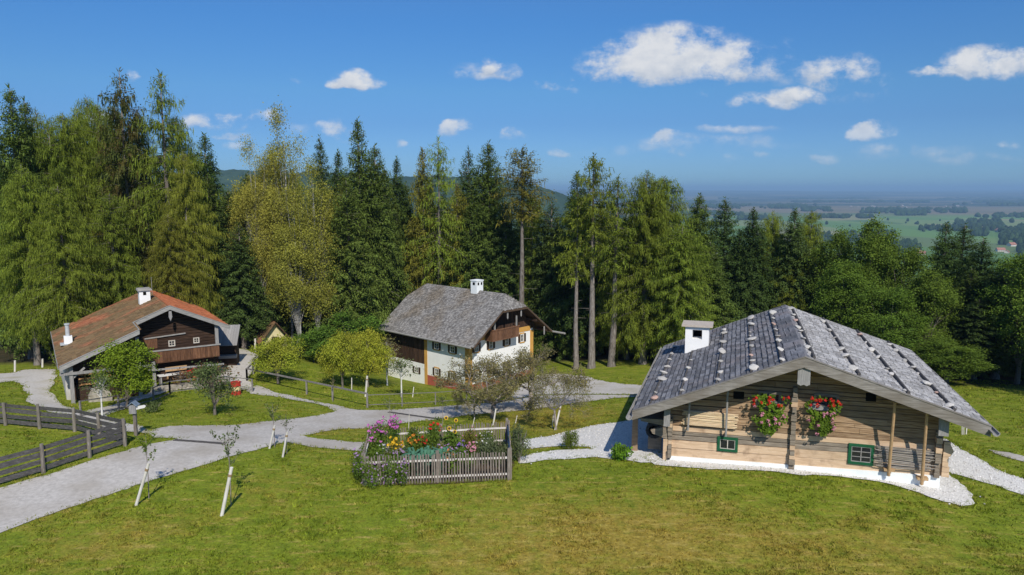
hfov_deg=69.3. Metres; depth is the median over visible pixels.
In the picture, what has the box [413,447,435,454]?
leek
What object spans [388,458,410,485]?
aster
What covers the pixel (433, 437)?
bean plant
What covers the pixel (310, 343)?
leafy tree
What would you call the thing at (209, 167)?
spruce tree
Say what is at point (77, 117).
larch tree
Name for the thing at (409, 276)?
spruce tree
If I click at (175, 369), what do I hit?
bench
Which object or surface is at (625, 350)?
larch tree
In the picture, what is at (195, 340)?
window
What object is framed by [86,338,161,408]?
leafy tree
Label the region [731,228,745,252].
spruce tree
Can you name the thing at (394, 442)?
coneflower
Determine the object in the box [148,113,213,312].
larch tree
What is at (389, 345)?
young tree
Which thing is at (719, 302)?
spruce tree
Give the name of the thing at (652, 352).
spruce tree
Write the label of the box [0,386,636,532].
gravel road
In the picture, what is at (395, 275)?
spruce tree
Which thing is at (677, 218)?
larch tree
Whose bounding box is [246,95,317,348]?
birch tree
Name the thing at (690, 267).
larch tree
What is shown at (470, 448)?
aster
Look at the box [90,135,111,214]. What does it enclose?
spruce tree
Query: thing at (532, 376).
fruit tree
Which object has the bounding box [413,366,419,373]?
window
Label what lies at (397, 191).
spruce tree
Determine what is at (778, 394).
window
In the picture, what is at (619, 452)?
bush
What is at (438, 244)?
larch tree
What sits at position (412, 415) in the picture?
road drain
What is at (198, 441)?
road drain
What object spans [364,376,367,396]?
stake
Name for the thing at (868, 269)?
leafy tree
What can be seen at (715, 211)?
distant wood
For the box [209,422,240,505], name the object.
sapling
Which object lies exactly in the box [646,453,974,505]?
pebble border
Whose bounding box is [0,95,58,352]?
spruce tree
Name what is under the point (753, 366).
roof stone
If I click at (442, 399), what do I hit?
sapling
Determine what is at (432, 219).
spruce tree
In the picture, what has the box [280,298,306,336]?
spruce tree
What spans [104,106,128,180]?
larch tree
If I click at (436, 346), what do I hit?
window
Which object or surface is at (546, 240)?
spruce tree
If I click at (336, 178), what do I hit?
spruce tree
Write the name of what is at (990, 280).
spruce tree
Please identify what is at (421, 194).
spruce tree
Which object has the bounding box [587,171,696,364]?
larch tree
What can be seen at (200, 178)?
spruce tree
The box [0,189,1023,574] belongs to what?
ground
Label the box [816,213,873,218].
distant wood
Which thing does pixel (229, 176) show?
hills
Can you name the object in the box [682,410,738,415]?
lath
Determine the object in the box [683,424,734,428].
lath
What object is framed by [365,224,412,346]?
spruce tree
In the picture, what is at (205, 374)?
fruit tree
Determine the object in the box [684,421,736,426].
lath
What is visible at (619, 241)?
larch tree
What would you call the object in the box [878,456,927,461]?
stick
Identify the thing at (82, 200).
larch tree
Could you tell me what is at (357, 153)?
spruce tree
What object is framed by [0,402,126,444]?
board fence
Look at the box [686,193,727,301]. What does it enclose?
spruce tree
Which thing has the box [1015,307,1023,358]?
leafy tree
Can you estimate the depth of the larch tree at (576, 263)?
72.88 m
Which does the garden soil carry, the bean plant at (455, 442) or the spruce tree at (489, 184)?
the bean plant at (455, 442)
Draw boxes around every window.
[168,340,174,346]
[193,337,199,342]
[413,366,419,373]
[432,341,440,350]
[433,366,440,376]
[448,345,456,354]
[472,342,480,353]
[487,341,494,349]
[503,338,510,346]
[518,332,525,342]
[717,436,737,452]
[758,391,780,409]
[814,393,838,412]
[848,443,874,465]
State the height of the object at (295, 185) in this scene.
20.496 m
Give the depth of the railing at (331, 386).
55.55 m
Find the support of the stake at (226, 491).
on the ground at (954, 549)
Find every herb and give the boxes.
[369,443,388,464]
[461,454,475,470]
[471,435,484,453]
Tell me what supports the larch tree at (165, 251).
on the ground at (954, 549)
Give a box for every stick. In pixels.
[875,460,926,465]
[876,464,920,468]
[876,465,928,470]
[878,446,930,450]
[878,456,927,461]
[879,448,927,452]
[879,450,929,454]
[879,455,934,460]
[880,447,932,452]
[881,452,932,457]
[881,453,928,457]
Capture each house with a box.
[995,247,1005,251]
[1006,242,1016,245]
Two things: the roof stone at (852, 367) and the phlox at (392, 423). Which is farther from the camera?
the phlox at (392, 423)
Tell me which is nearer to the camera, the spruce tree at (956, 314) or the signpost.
the signpost
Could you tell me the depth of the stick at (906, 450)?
34.11 m
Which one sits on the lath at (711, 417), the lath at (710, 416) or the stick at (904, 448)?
the lath at (710, 416)
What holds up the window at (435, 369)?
in the white farmhouse at (434, 328)
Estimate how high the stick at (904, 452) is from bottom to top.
0.060 m
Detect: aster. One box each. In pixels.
[349,447,369,476]
[352,452,381,488]
[376,451,398,486]
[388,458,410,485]
[390,444,404,465]
[447,445,466,469]
[464,441,479,457]
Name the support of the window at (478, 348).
in the white farmhouse at (434, 328)
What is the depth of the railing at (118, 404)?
49.63 m
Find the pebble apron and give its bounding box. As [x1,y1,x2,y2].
[519,419,662,462]
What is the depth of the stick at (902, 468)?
34.28 m
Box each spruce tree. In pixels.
[0,84,77,361]
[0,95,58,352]
[0,168,18,344]
[0,320,8,347]
[76,206,102,314]
[83,67,165,307]
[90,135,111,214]
[189,155,222,318]
[193,172,228,314]
[194,131,230,259]
[204,188,266,337]
[211,223,285,348]
[221,171,287,343]
[236,175,290,342]
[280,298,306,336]
[285,193,333,343]
[303,178,389,367]
[305,134,332,239]
[319,149,350,286]
[324,117,395,344]
[324,179,373,324]
[355,143,416,355]
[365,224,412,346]
[378,166,408,344]
[386,156,413,267]
[397,181,419,268]
[399,258,426,295]
[400,147,442,293]
[415,182,435,262]
[428,259,453,285]
[429,195,452,285]
[437,183,471,288]
[443,200,494,290]
[452,147,478,249]
[461,140,518,298]
[461,190,479,258]
[478,253,518,299]
[481,199,535,304]
[511,211,526,262]
[524,200,595,357]
[527,267,560,358]
[533,246,596,360]
[537,170,608,359]
[546,300,602,356]
[583,336,608,353]
[588,211,630,352]
[646,336,668,355]
[667,241,742,338]
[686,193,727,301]
[704,196,743,324]
[724,206,779,322]
[727,239,772,320]
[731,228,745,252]
[760,208,817,314]
[916,327,990,378]
[923,222,964,320]
[930,298,1019,379]
[931,294,966,336]
[936,236,1010,369]
[946,267,989,375]
[949,222,979,285]
[952,265,1023,378]
[978,267,995,288]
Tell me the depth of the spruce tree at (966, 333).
66.27 m
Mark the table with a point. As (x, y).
(160, 376)
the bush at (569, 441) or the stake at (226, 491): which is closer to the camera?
the stake at (226, 491)
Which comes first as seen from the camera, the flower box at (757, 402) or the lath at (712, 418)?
the flower box at (757, 402)
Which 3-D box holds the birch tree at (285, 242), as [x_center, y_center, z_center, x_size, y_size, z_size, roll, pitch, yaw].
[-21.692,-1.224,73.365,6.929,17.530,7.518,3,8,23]
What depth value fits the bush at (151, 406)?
48.15 m
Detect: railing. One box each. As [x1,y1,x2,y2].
[79,381,169,415]
[168,376,252,394]
[245,368,367,407]
[246,363,253,380]
[368,391,466,406]
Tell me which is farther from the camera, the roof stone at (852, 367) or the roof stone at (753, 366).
the roof stone at (753, 366)
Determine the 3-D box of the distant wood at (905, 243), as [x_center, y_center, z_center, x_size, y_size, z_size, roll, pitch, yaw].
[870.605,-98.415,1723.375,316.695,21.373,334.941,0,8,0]
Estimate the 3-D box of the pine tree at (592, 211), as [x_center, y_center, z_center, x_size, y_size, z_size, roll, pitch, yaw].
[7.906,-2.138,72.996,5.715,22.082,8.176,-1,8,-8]
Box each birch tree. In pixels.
[222,134,282,317]
[225,158,283,318]
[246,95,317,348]
[258,144,309,325]
[258,186,329,356]
[278,154,354,360]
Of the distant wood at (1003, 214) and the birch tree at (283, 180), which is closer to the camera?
the birch tree at (283, 180)
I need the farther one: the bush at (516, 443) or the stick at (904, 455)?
the bush at (516, 443)
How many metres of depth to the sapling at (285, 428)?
37.77 m
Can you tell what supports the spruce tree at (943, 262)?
on the ground at (954, 549)
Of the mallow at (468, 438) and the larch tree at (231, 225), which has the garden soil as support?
the mallow at (468, 438)
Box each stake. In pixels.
[135,462,149,505]
[220,467,232,515]
[268,425,275,448]
[282,431,287,456]
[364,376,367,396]
[554,405,561,429]
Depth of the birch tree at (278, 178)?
84.63 m
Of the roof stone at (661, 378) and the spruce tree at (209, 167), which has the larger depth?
the spruce tree at (209, 167)
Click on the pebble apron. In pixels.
(622, 440)
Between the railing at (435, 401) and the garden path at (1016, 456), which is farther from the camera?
the railing at (435, 401)
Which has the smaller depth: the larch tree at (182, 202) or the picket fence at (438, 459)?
the picket fence at (438, 459)
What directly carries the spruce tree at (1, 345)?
on the ground at (954, 549)
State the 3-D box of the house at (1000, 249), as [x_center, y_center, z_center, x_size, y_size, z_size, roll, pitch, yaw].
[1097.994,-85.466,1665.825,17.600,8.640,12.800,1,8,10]
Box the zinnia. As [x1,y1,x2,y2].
[416,434,428,449]
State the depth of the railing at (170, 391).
56.66 m
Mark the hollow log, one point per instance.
(654, 441)
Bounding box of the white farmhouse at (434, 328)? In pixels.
[379,279,565,390]
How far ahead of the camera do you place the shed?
65.05 m
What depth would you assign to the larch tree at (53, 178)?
73.61 m
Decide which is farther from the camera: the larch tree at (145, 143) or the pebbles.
the larch tree at (145, 143)
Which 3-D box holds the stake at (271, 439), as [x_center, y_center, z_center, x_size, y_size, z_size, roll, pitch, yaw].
[-12.555,7.896,38.722,0.475,1.458,0.131,0,8,0]
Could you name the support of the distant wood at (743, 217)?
on the ground at (954, 549)
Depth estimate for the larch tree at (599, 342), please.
82.02 m
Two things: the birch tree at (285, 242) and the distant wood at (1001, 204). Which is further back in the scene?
the distant wood at (1001, 204)
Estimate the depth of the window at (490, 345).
70.72 m
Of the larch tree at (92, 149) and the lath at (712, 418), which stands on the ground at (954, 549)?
the larch tree at (92, 149)
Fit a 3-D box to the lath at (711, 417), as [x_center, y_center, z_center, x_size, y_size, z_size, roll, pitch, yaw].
[9.829,6.397,36.618,2.578,0.061,0.059,2,8,17]
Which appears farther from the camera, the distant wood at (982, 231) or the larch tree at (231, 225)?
the distant wood at (982, 231)
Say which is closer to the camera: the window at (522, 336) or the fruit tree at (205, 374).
the fruit tree at (205, 374)
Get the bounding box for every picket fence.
[361,448,511,484]
[362,425,372,485]
[370,420,509,451]
[506,418,510,480]
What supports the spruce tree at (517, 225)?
on the ground at (954, 549)
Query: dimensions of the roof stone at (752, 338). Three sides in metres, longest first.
0.592 x 0.524 x 0.195 m
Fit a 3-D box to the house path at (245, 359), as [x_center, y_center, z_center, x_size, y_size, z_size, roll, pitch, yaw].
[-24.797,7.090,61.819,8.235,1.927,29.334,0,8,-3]
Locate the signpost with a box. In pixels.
[128,400,145,435]
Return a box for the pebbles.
[520,422,1022,504]
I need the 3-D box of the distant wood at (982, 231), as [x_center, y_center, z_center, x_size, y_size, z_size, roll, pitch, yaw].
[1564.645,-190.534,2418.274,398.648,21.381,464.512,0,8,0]
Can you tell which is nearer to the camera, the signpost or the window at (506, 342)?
the signpost
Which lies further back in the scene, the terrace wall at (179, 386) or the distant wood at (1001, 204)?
the distant wood at (1001, 204)
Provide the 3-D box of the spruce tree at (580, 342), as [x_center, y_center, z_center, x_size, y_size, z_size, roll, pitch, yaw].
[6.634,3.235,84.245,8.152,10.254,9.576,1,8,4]
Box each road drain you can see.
[173,439,225,444]
[387,411,438,418]
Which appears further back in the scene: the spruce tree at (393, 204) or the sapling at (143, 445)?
the spruce tree at (393, 204)
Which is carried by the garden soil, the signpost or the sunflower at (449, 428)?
the sunflower at (449, 428)
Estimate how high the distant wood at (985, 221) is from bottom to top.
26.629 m
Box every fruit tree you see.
[185,361,242,415]
[248,332,308,383]
[312,329,369,387]
[344,325,398,386]
[431,350,547,421]
[450,379,495,418]
[472,343,595,406]
[528,362,592,429]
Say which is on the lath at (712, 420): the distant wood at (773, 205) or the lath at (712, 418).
the lath at (712, 418)
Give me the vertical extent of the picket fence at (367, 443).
2.117 m
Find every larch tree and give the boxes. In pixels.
[0,162,76,365]
[7,184,116,342]
[13,107,56,163]
[30,120,97,343]
[34,111,105,305]
[59,105,95,284]
[66,96,119,160]
[72,193,146,321]
[75,102,118,289]
[103,68,224,289]
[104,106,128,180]
[114,114,163,278]
[134,212,217,316]
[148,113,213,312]
[148,151,226,315]
[214,185,275,342]
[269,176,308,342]
[399,135,471,284]
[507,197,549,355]
[548,191,607,368]
[562,218,617,355]
[575,173,655,366]
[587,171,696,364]
[587,218,651,359]
[621,176,704,357]
[637,224,719,358]
[683,221,711,288]
[759,210,788,304]
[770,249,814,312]
[796,210,826,306]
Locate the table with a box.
[157,371,181,383]
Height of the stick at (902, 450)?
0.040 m
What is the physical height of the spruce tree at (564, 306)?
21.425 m
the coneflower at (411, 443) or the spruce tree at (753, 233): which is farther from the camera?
the spruce tree at (753, 233)
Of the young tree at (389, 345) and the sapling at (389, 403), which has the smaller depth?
the sapling at (389, 403)
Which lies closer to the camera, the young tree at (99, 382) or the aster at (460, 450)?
the aster at (460, 450)
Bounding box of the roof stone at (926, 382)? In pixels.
[922,380,931,385]
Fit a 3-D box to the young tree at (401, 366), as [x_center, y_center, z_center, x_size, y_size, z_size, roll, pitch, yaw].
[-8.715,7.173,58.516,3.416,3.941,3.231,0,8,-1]
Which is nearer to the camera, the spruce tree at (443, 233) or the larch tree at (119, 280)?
the larch tree at (119, 280)
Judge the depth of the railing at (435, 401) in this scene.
53.91 m
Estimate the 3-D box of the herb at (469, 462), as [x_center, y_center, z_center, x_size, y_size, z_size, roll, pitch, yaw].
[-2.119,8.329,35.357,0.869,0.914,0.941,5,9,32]
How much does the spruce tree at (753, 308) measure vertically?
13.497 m
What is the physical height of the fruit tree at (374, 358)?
5.882 m
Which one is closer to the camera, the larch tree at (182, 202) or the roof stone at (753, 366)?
the roof stone at (753, 366)
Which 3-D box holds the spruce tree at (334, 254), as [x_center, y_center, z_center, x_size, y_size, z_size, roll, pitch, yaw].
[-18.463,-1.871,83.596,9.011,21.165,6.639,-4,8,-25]
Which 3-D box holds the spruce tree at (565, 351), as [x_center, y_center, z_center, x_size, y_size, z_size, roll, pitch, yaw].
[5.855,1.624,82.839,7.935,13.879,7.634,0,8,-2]
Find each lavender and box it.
[476,435,498,463]
[488,440,508,467]
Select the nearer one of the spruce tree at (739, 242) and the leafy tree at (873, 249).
the leafy tree at (873, 249)
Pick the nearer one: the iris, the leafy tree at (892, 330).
the iris
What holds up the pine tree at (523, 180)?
on the ground at (954, 549)
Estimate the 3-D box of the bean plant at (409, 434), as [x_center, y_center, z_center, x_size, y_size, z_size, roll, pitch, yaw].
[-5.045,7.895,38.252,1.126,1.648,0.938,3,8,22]
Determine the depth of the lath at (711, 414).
36.58 m
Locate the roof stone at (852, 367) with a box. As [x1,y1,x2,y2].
[848,364,858,370]
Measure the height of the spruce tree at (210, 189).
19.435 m
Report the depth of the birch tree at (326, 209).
73.51 m
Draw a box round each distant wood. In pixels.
[598,197,1020,199]
[608,199,1023,202]
[676,210,744,215]
[680,214,737,223]
[688,203,816,208]
[737,214,768,219]
[792,205,833,211]
[805,228,896,245]
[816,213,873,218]
[852,238,921,252]
[859,206,967,212]
[894,209,926,215]
[918,223,964,231]
[952,202,1023,205]
[953,217,1023,228]
[970,223,1023,235]
[974,212,1023,217]
[998,226,1023,244]
[1016,243,1023,258]
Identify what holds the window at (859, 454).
in the log farmhouse at (880, 407)
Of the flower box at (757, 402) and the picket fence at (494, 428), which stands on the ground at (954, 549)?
the picket fence at (494, 428)
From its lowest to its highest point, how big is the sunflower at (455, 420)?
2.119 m
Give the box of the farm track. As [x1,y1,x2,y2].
[0,369,152,433]
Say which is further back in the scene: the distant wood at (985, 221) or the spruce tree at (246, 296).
the distant wood at (985, 221)
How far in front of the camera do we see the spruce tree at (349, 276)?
74.27 m
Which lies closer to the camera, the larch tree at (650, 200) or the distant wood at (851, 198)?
the larch tree at (650, 200)
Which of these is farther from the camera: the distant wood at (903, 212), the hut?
the distant wood at (903, 212)
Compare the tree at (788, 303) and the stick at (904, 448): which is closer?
the stick at (904, 448)
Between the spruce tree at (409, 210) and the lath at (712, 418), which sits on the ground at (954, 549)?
the spruce tree at (409, 210)
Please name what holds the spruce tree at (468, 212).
on the ground at (954, 549)
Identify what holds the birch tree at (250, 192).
on the ground at (954, 549)
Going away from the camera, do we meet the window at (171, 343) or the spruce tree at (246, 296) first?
the window at (171, 343)
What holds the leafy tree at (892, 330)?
on the ground at (954, 549)
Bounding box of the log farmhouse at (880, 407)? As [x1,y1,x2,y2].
[626,305,1000,487]
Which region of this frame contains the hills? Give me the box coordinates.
[147,169,625,244]
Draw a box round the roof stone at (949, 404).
[944,402,953,407]
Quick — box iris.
[455,439,465,456]
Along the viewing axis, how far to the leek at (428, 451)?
34.90 m
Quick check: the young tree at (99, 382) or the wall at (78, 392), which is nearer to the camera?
the young tree at (99, 382)
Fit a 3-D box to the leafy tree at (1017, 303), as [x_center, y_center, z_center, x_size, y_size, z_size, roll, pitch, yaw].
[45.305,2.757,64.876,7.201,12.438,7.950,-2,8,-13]
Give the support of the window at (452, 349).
in the white farmhouse at (434, 328)
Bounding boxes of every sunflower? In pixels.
[440,416,453,440]
[443,426,455,447]
[451,418,460,435]
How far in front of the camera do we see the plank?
39.16 m
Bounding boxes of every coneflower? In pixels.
[387,436,403,457]
[400,434,418,452]
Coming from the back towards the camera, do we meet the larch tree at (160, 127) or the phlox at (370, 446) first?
the larch tree at (160, 127)
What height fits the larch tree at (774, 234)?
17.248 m
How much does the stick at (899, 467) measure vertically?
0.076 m
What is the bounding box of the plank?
[631,418,637,450]
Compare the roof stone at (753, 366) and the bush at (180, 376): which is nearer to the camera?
the roof stone at (753, 366)
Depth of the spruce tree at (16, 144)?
70.56 m
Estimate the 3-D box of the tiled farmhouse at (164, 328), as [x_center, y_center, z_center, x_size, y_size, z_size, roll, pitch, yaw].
[-30.493,4.027,60.937,12.307,8.800,15.790,-5,9,-33]
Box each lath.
[681,422,736,427]
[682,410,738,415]
[683,410,734,415]
[683,418,736,423]
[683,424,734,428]
[684,412,737,416]
[684,414,737,419]
[684,420,734,424]
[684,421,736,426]
[685,417,737,422]
[686,413,734,417]
[686,416,738,420]
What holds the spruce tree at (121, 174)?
on the ground at (954, 549)
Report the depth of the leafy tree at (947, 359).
62.48 m
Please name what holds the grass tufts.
on the ground at (954, 549)
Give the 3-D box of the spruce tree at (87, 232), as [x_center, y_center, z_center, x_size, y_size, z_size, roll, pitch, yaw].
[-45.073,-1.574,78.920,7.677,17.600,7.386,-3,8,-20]
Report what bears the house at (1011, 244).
on the ground at (954, 549)
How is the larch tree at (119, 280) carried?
on the ground at (954, 549)
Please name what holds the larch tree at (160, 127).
on the ground at (954, 549)
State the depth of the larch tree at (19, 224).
67.08 m
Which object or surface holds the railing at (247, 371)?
on the ground at (954, 549)
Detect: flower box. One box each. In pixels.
[756,400,782,406]
[808,403,836,411]
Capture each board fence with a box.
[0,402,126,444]
[0,420,126,482]
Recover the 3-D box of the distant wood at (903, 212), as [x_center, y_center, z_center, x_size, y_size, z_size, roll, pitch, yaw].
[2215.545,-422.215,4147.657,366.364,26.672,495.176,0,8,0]
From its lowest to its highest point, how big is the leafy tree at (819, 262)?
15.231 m
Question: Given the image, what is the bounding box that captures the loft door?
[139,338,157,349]
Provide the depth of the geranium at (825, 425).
34.57 m
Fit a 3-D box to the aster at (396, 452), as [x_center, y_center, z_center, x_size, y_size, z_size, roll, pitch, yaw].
[-5.474,8.254,35.746,0.941,1.285,0.865,-4,9,-28]
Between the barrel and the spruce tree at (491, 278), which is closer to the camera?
the barrel
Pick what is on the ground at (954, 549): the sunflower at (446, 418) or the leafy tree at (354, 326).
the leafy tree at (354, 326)
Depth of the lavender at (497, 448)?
36.00 m
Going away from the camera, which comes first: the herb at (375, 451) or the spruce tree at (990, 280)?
the herb at (375, 451)
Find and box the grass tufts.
[1,348,1023,533]
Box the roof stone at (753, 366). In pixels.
[749,364,758,369]
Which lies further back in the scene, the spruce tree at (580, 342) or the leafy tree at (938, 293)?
the spruce tree at (580, 342)
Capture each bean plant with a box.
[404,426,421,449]
[421,416,442,448]
[441,428,459,450]
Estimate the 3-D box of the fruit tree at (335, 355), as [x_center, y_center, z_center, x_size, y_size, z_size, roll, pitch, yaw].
[-13.818,5.923,59.873,4.593,5.550,4.027,0,8,-2]
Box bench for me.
[165,365,186,379]
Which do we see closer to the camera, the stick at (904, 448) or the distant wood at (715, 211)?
the stick at (904, 448)
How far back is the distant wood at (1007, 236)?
2005.77 m
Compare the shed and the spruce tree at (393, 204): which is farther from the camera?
the spruce tree at (393, 204)
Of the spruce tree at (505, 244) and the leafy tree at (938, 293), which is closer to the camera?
the leafy tree at (938, 293)
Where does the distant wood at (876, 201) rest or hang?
on the ground at (954, 549)
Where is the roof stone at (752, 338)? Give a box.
[747,336,756,340]
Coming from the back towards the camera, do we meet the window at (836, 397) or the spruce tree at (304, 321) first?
the spruce tree at (304, 321)
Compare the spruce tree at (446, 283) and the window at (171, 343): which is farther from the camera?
the spruce tree at (446, 283)
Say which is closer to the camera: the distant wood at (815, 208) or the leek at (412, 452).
the leek at (412, 452)
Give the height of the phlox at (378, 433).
1.884 m
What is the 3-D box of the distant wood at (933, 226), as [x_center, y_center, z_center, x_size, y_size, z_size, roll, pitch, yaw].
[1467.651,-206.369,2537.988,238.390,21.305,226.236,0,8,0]
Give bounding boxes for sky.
[0,0,1023,189]
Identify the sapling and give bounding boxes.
[134,429,156,498]
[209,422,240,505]
[264,402,281,446]
[275,415,291,453]
[382,396,396,418]
[436,393,448,424]
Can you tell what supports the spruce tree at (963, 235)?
on the ground at (954, 549)
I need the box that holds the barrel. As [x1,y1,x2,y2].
[230,380,240,394]
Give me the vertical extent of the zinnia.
1.264 m
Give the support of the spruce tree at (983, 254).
on the ground at (954, 549)
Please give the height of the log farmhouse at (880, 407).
7.275 m
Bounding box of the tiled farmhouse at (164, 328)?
[50,279,229,403]
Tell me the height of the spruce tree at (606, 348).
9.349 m
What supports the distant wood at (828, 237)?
on the ground at (954, 549)
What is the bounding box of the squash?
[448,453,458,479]
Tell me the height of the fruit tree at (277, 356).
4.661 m
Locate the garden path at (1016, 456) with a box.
[988,449,1023,460]
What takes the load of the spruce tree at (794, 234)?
on the ground at (954, 549)
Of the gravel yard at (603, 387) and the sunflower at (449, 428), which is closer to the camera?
the sunflower at (449, 428)
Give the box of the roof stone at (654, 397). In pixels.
[650,395,657,399]
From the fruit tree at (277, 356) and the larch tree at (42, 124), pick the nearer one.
the fruit tree at (277, 356)
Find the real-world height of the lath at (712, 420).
0.068 m
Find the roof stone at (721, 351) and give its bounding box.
[718,348,725,353]
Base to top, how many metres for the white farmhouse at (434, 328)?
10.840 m
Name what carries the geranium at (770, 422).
in the flower box at (757, 402)
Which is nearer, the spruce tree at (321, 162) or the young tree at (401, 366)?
the young tree at (401, 366)
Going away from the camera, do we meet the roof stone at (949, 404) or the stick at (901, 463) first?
the roof stone at (949, 404)
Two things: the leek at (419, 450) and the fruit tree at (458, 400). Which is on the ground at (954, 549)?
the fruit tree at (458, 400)
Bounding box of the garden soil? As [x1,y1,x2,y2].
[369,446,513,484]
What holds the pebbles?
on the ground at (954, 549)
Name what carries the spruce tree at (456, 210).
on the ground at (954, 549)
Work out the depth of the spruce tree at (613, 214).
83.36 m
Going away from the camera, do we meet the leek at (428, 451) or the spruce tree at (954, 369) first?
the leek at (428, 451)
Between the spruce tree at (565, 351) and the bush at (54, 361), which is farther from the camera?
the spruce tree at (565, 351)
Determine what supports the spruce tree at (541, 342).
on the ground at (954, 549)
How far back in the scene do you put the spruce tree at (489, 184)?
85.41 m
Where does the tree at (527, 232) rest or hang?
on the ground at (954, 549)
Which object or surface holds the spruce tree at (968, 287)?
on the ground at (954, 549)
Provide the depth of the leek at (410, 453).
35.02 m
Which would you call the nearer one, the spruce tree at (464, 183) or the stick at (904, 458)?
the stick at (904, 458)
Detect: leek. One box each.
[399,450,424,474]
[402,447,420,456]
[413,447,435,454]
[417,450,444,470]
[424,450,446,474]
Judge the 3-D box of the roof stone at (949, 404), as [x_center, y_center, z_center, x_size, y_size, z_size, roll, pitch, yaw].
[19.477,5.238,33.016,0.422,0.184,0.364,-10,11,24]
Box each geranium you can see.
[748,393,791,436]
[804,395,842,436]
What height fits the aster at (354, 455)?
1.522 m
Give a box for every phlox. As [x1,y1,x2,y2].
[360,433,382,458]
[365,420,388,449]
[379,413,401,449]
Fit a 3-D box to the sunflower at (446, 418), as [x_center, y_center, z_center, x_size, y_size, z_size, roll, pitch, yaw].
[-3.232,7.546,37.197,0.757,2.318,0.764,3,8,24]
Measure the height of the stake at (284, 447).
1.542 m
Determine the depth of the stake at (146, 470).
31.16 m
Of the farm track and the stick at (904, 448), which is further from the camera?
the farm track
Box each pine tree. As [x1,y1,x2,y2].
[488,144,556,303]
[562,152,619,368]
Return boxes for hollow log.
[646,423,661,449]
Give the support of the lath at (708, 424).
on the lath at (709, 426)
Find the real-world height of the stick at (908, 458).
0.046 m
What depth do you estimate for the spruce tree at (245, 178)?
81.14 m
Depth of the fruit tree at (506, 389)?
48.57 m
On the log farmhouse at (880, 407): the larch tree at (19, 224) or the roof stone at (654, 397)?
the roof stone at (654, 397)
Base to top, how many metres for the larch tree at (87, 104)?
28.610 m
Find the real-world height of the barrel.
1.000 m
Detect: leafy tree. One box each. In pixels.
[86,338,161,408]
[291,329,329,361]
[301,306,386,370]
[795,225,855,320]
[809,256,894,331]
[825,259,881,327]
[827,212,917,289]
[836,284,939,350]
[870,244,936,344]
[892,264,969,358]
[907,335,999,383]
[973,250,1023,383]
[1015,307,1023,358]
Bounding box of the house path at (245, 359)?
[88,349,256,414]
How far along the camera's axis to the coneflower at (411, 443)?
37.03 m
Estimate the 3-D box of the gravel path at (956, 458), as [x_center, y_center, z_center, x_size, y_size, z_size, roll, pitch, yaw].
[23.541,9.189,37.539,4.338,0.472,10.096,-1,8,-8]
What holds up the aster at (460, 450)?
on the garden soil
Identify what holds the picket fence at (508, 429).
on the ground at (954, 549)
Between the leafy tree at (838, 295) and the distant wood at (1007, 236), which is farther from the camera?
the distant wood at (1007, 236)
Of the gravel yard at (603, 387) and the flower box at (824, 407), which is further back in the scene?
the gravel yard at (603, 387)
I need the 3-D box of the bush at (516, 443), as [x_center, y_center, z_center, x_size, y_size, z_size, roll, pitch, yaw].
[0.306,7.658,36.797,1.200,2.229,1.166,-7,10,-44]
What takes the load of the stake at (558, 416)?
on the ground at (954, 549)
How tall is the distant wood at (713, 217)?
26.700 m
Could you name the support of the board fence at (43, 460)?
on the ground at (954, 549)
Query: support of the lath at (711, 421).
on the lath at (709, 422)
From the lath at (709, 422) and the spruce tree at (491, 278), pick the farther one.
the spruce tree at (491, 278)
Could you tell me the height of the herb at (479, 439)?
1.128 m
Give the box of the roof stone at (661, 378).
[657,376,666,380]
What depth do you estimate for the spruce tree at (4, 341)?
78.86 m
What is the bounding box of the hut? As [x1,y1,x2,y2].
[252,316,291,350]
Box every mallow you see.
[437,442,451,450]
[460,426,478,449]
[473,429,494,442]
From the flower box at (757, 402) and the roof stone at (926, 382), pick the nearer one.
the flower box at (757, 402)
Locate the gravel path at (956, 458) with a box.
[943,439,1023,493]
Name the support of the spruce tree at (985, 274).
on the ground at (954, 549)
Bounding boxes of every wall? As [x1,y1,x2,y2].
[74,383,146,400]
[150,378,225,391]
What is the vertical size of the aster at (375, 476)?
1.501 m
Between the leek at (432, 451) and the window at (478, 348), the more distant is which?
the window at (478, 348)
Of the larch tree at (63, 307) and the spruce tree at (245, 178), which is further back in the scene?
the spruce tree at (245, 178)
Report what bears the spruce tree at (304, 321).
on the ground at (954, 549)
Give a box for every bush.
[49,350,56,366]
[140,399,160,413]
[164,362,240,384]
[506,421,530,461]
[561,429,579,448]
[611,442,633,461]
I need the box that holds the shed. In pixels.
[218,325,239,365]
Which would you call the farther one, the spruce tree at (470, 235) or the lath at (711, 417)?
the spruce tree at (470, 235)
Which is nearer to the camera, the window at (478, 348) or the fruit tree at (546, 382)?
the fruit tree at (546, 382)
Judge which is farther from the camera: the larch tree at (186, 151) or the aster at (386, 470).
the larch tree at (186, 151)
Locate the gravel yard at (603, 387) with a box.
[509,374,641,397]
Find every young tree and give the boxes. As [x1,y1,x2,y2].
[79,367,121,414]
[375,334,408,385]
[381,357,417,392]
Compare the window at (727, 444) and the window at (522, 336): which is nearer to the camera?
the window at (727, 444)
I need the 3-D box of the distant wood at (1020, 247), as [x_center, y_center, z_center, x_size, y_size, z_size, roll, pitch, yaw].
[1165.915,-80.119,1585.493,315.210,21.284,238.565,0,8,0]

